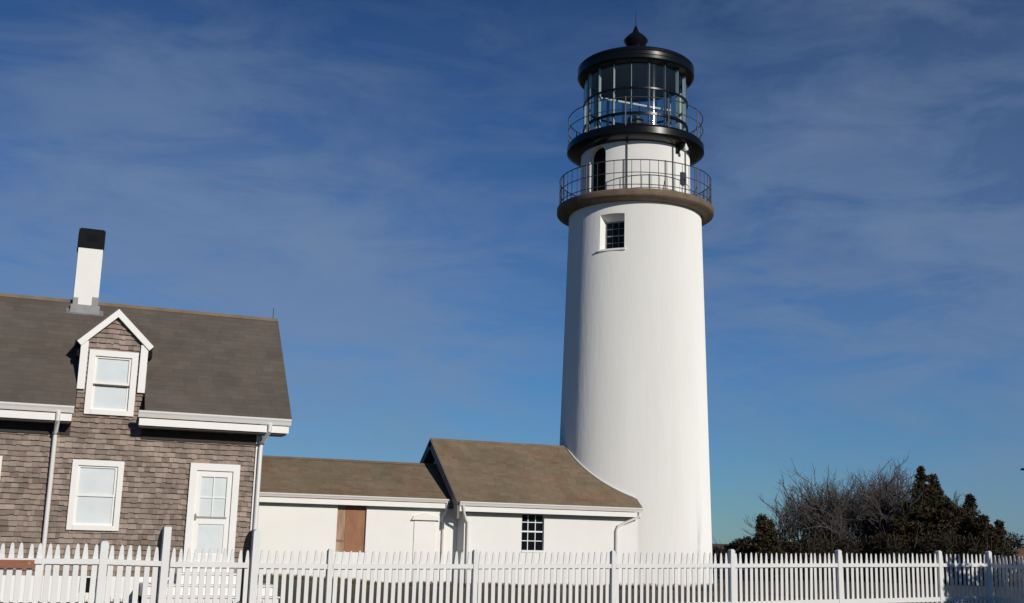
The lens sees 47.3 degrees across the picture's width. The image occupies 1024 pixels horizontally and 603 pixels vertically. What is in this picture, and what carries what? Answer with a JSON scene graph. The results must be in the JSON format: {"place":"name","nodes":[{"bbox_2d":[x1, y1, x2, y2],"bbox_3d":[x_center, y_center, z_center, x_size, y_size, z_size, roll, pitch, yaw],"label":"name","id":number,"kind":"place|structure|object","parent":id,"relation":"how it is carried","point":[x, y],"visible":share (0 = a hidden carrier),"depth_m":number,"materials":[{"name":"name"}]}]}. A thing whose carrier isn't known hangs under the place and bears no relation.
{"place":"outdoors","nodes":[
{"label":"outdoors","id":0,"kind":"place"},
{"bbox_2d":[0,544,1022,602],"bbox_3d":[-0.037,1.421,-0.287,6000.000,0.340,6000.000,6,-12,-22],"label":"ground","id":1,"kind":"structure","parent":0,"point":[451,592],"depth_m":33.03,"materials":[{"name":"green plant"}]},
{"bbox_2d":[0,541,160,602],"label":"picket fence","id":2,"kind":"object","parent":1,"relation":"on","point":[101,560],"visible":1,"depth_m":17.21,"materials":[{"name":"paint"}]},
{"bbox_2d":[0,560,34,567],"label":"wooden sign","id":3,"kind":"object","parent":2,"relation":"attached to","point":[16,563],"visible":1,"depth_m":16.71,"materials":[{"name":"brown wood"}]},
{"bbox_2d":[0,228,291,601],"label":"keeper house","id":4,"kind":"structure","parent":1,"relation":"on","point":[133,426],"depth_m":24.87,"materials":[{"name":"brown wood"}]},
{"bbox_2d":[0,456,2,475],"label":"window","id":5,"kind":"structure","parent":4,"relation":"in","point":[1,457],"depth_m":23.64,"materials":[{"name":"white paint"}]},
{"bbox_2d":[66,459,124,530],"bbox_3d":[-8.626,4.012,24.247,1.020,1.430,0.120,6,-12,-22],"label":"window","id":6,"kind":"structure","parent":4,"relation":"in","point":[95,495],"depth_m":24.27,"materials":[{"name":"white paint"}]},
{"bbox_2d":[84,349,138,416],"bbox_3d":[-8.468,1.725,24.750,0.990,1.360,0.120,6,-12,-22],"label":"window","id":7,"kind":"structure","parent":4,"relation":"in","point":[104,366],"depth_m":24.78,"materials":[{"name":"white paint"}]},
{"bbox_2d":[182,463,240,572],"bbox_3d":[-6.429,4.672,25.032,1.050,2.380,0.100,6,-12,-22],"label":"door","id":8,"kind":"structure","parent":4,"relation":"in","point":[213,491],"depth_m":25.08,"materials":[{"name":"white paint"}]},
{"bbox_2d":[155,527,171,602],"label":"gate post","id":9,"kind":"object","parent":1,"relation":"on","point":[164,542],"visible":0.92,"depth_m":17.79,"materials":[{"name":"paint"}]},
{"bbox_2d":[138,572,279,602],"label":"door steps","id":10,"kind":"structure","parent":1,"relation":"on","point":[204,587],"depth_m":23.98,"materials":[{"name":"white paint"}]},
{"bbox_2d":[240,529,260,602],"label":"gate post","id":11,"kind":"object","parent":1,"relation":"on","point":[252,543],"visible":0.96,"depth_m":18.51,"materials":[{"name":"paint"}]},
{"bbox_2d":[167,548,248,602],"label":"garden gate","id":12,"kind":"structure","parent":11,"relation":"attached to","point":[217,565],"depth_m":18.11,"materials":[{"name":"paint"}]},
{"bbox_2d":[257,455,457,583],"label":"passage building","id":13,"kind":"structure","parent":1,"relation":"on","point":[321,505],"depth_m":35.02,"materials":[{"name":"paint"}]},
{"bbox_2d":[411,513,439,582],"bbox_3d":[-2.650,7.471,35.366,0.900,2.120,0.150,6,-12,-22],"label":"side door","id":14,"kind":"structure","parent":13,"relation":"in","point":[424,537],"depth_m":35.42,"materials":[{"name":"white paint"}]},
{"bbox_2d":[420,438,642,586],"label":"entry building","id":15,"kind":"structure","parent":1,"relation":"on","point":[510,498],"depth_m":36.78,"materials":[{"name":"paint"}]},
{"bbox_2d":[521,515,543,552],"bbox_3d":[0.625,7.164,36.253,0.750,1.200,0.170,6,-12,-22],"label":"window","id":16,"kind":"structure","parent":15,"relation":"in","point":[531,542],"depth_m":36.32,"materials":[{"name":"glass"}]},
{"bbox_2d":[257,549,993,602],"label":"picket fence","id":17,"kind":"object","parent":1,"relation":"on","point":[730,566],"visible":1,"depth_m":22.10,"materials":[{"name":"paint"}]},
{"bbox_2d":[557,18,713,587],"bbox_3d":[4.391,-0.470,41.951,5.660,21.350,5.660,6,-12,-22],"label":"lighthouse","id":18,"kind":"object","parent":1,"relation":"on","point":[635,216],"visible":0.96,"depth_m":39.81,"materials":[{"name":"white paint"}]},
{"bbox_2d":[597,221,625,251],"bbox_3d":[3.500,-2.258,40.263,1.000,1.140,0.485,-4,-13,25],"label":"window","id":19,"kind":"structure","parent":18,"relation":"in","point":[614,238],"depth_m":40.46,"materials":[{"name":"black glass"}]},
{"bbox_2d":[712,536,754,563],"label":"distant bush","id":20,"kind":"object","parent":1,"relation":"on","point":[736,545],"visible":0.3,"depth_m":86.99,"materials":[{"name":"green plant"}]},
{"bbox_2d":[744,513,788,581],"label":"juniper tree","id":21,"kind":"object","parent":1,"relation":"on","point":[766,540],"visible":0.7,"depth_m":48.85,"materials":[{"name":"green plant"}]},
{"bbox_2d":[741,541,811,561],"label":"distant bush","id":22,"kind":"object","parent":1,"relation":"on","point":[751,547],"visible":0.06,"depth_m":86.66,"materials":[{"name":"green plant"}]},
{"bbox_2d":[777,537,798,574],"bbox_3d":[11.533,11.388,51.000,1.771,2.272,2.603,-10,-16,44],"label":"scrub bush","id":23,"kind":"object","parent":1,"relation":"on","point":[784,549],"visible":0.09,"depth_m":50.84,"materials":[{"name":"green plant"}]},
{"bbox_2d":[778,531,832,580],"bbox_3d":[12.860,11.230,51.102,2.612,2.785,1.699,6,-12,-22],"label":"scrub bush","id":24,"kind":"object","parent":1,"relation":"on","point":[815,549],"visible":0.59,"depth_m":51.00,"materials":[{"name":"green plant"}]},
{"bbox_2d":[741,479,872,578],"bbox_3d":[13.839,10.688,54.494,6.146,4.885,5.381,6,-12,-22],"label":"bare tree","id":25,"kind":"object","parent":1,"relation":"on","point":[794,531],"visible":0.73,"depth_m":53.97,"materials":[{"name":"brown plant"}]},
{"bbox_2d":[772,468,892,577],"bbox_3d":[15.767,10.799,56.746,5.966,5.647,5.695,-4,-13,27],"label":"bare tree","id":26,"kind":"object","parent":1,"relation":"on","point":[812,493],"visible":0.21,"depth_m":56.56,"materials":[{"name":"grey plant"}]},
{"bbox_2d":[800,534,865,581],"bbox_3d":[14.314,11.412,51.816,2.766,2.349,2.121,6,-12,-22],"label":"scrub bush","id":27,"kind":"object","parent":1,"relation":"on","point":[838,546],"visible":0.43,"depth_m":51.52,"materials":[{"name":"green plant"}]},
{"bbox_2d":[776,472,911,579],"bbox_3d":[15.792,10.618,55.175,6.496,5.370,4.856,-5,-13,29],"label":"bare tree","id":28,"kind":"object","parent":1,"relation":"on","point":[877,519],"visible":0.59,"depth_m":54.46,"materials":[{"name":"brown plant"}]},
{"bbox_2d":[788,452,915,578],"bbox_3d":[17.855,10.279,55.925,6.192,6.437,9.102,-8,-15,39],"label":"bare tree","id":29,"kind":"object","parent":1,"relation":"on","point":[866,497],"visible":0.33,"depth_m":54.86,"materials":[{"name":"brown plant"}]},
{"bbox_2d":[841,533,901,581],"bbox_3d":[15.944,11.510,51.681,2.371,2.640,2.251,12,-15,-41],"label":"scrub bush","id":30,"kind":"object","parent":1,"relation":"on","point":[865,549],"visible":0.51,"depth_m":51.69,"materials":[{"name":"green plant"}]},
{"bbox_2d":[839,462,916,576],"bbox_3d":[18.657,11.051,58.656,6.708,6.036,5.993,6,-12,-22],"label":"bare tree","id":31,"kind":"object","parent":1,"relation":"on","point":[905,485],"visible":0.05,"depth_m":58.25,"materials":[{"name":"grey plant"}]},
{"bbox_2d":[867,524,933,583],"bbox_3d":[17.044,11.279,51.139,2.564,2.994,2.338,6,-12,-22],"label":"scrub bush","id":32,"kind":"object","parent":1,"relation":"on","point":[889,544],"visible":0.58,"depth_m":50.88,"materials":[{"name":"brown plant"}]},
{"bbox_2d":[845,467,963,567],"bbox_3d":[18.541,10.803,55.333,6.919,5.864,7.973,-3,-12,22],"label":"bare tree","id":33,"kind":"object","parent":1,"relation":"on","point":[888,497],"visible":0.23,"depth_m":54.26,"materials":[{"name":"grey plant"}]},
{"bbox_2d":[864,465,974,583],"bbox_3d":[18.937,10.178,53.043,5.755,5.502,5.295,-6,-14,33],"label":"juniper tree","id":34,"kind":"object","parent":1,"relation":"on","point":[932,512],"visible":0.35,"depth_m":52.73,"materials":[{"name":"green plant"}]},
{"bbox_2d":[915,529,985,584],"bbox_3d":[18.766,11.019,50.108,2.739,2.520,1.934,6,-12,-22],"label":"scrub bush","id":35,"kind":"object","parent":1,"relation":"on","point":[945,546],"visible":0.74,"depth_m":50.11,"materials":[{"name":"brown plant"}]},
{"bbox_2d":[932,493,1021,586],"bbox_3d":[20.483,10.664,52.197,3.620,4.252,4.470,6,-12,-22],"label":"juniper tree","id":36,"kind":"object","parent":1,"relation":"on","point":[967,513],"visible":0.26,"depth_m":52.41,"materials":[{"name":"green plant"}]},
{"bbox_2d":[958,532,1016,586],"bbox_3d":[20.393,11.140,50.000,2.616,2.511,1.720,3,-12,-7],"label":"scrub bush","id":37,"kind":"object","parent":1,"relation":"on","point":[1004,551],"visible":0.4,"depth_m":49.92,"materials":[{"name":"green plant"}]},
{"bbox_2d":[957,513,1021,586],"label":"juniper tree","id":38,"kind":"object","parent":1,"relation":"on","point":[997,531],"visible":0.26,"depth_m":51.36,"materials":[{"name":"green plant"}]},
{"bbox_2d":[992,555,1023,602],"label":"picket fence","id":39,"kind":"object","parent":1,"relation":"on","point":[1005,567],"visible":1,"depth_m":26.69,"materials":[{"name":"paint"}]},
{"bbox_2d":[1004,532,1023,548],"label":"distant bush","id":40,"kind":"object","parent":1,"relation":"on","point":[1018,544],"visible":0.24,"depth_m":68.61,"materials":[{"name":"green plant"}]},
{"bbox_2d":[0,0,1023,548],"label":"sky","id":41,"kind":"structure","parent":0,"point":[382,177],"materials":[{"name":"blue"}]},
{"bbox_2d":[1013,548,1023,578],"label":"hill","id":42,"kind":"structure","parent":0,"point":[1021,552],"depth_m":56.37,"materials":[{"name":"brown plant"}]}
]}

